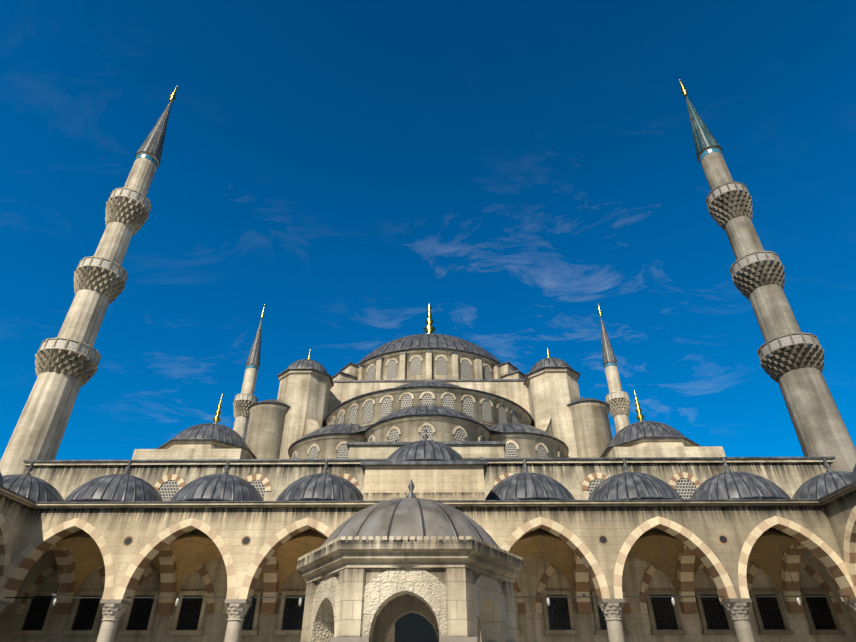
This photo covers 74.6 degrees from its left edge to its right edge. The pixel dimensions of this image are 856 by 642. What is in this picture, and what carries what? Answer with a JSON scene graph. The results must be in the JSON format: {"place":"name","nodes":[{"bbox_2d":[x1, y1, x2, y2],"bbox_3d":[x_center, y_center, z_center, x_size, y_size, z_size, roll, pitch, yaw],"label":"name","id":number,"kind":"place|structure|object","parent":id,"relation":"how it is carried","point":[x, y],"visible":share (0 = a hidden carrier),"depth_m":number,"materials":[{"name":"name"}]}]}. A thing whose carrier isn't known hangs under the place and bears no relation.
{"place":"outdoors","nodes":[
{"label":"outdoors","id":0,"kind":"place"},
{"bbox_2d":[0,598,855,641],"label":"portico columns","id":1,"kind":"structure","parent":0,"point":[237,609],"depth_m":28.79,"materials":[{"name":"beige stone"}]},
{"bbox_2d":[0,0,855,460],"label":"sky","id":2,"kind":"structure","parent":0,"point":[345,169],"materials":[{"name":"blue"}]},
{"bbox_2d":[327,379,529,413],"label":"wall","id":3,"kind":"structure","parent":0,"point":[513,390],"depth_m":60.88,"materials":[{"name":"stone"}]},
{"bbox_2d":[288,381,568,458],"bbox_3d":[-0.006,9.755,51.721,25.615,13.750,15.992,0,-33,1],"label":"semi-dome","id":4,"kind":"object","parent":3,"relation":"on","point":[439,411],"depth_m":47.87,"materials":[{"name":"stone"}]},
{"bbox_2d":[132,348,725,459],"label":"corner towers","id":5,"kind":"structure","parent":3,"relation":"on","point":[297,409],"depth_m":52.63,"materials":[{"name":"stone"}]},
{"bbox_2d":[332,303,525,379],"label":"dome","id":6,"kind":"structure","parent":3,"relation":"on","point":[429,355],"depth_m":64.67,"materials":[{"name":"stone"}]},
{"label":"ground","id":7,"kind":"structure","parent":0,"visible":0},
{"bbox_2d":[0,472,35,589],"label":"arcade","id":8,"kind":"object","parent":7,"relation":"on","point":[15,508],"visible":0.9,"depth_m":30.28,"materials":[{"name":"stone"}]},
{"bbox_2d":[0,85,177,475],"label":"minaret","id":9,"kind":"object","parent":7,"relation":"on","point":[66,369],"visible":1,"depth_m":48.57,"materials":[{"name":"stone"}]},
{"bbox_2d":[233,304,264,440],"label":"minaret","id":10,"kind":"object","parent":7,"relation":"on","point":[245,399],"visible":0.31,"depth_m":97.46,"materials":[{"name":"stone"}]},
{"bbox_2d":[297,479,523,641],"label":"fountain","id":11,"kind":"object","parent":7,"relation":"on","point":[374,572],"visible":1,"depth_m":12.07,"materials":[{"name":"stone"}]},
{"bbox_2d":[2,457,851,501],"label":"domes","id":12,"kind":"structure","parent":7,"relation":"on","point":[29,486],"depth_m":34.59,"materials":[{"name":"metal"}]},
{"bbox_2d":[818,463,855,591],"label":"arcade","id":13,"kind":"object","parent":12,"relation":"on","point":[839,504],"visible":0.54,"depth_m":29.72,"materials":[{"name":"stone"}]},
{"bbox_2d":[0,428,855,613],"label":"arcade","id":14,"kind":"object","parent":7,"relation":"on","point":[126,528],"visible":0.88,"depth_m":31.62},
{"bbox_2d":[52,439,761,596],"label":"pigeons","id":15,"kind":"object","parent":14,"relation":"on","point":[181,499],"visible":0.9,"depth_m":31.50,"materials":[{"name":"grey"}]},
{"bbox_2d":[0,441,855,641],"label":"facade wall","id":16,"kind":"structure","parent":7,"relation":"on","point":[772,619],"depth_m":35.58,"materials":[{"name":"stone"}]},
{"bbox_2d":[598,303,629,433],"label":"minaret","id":17,"kind":"object","parent":7,"relation":"on","point":[617,399],"visible":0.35,"depth_m":96.66,"materials":[{"name":"stone"}]},
{"bbox_2d":[679,79,855,471],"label":"minaret","id":18,"kind":"object","parent":7,"relation":"on","point":[792,365],"visible":1,"depth_m":47.91,"materials":[{"name":"stone"}]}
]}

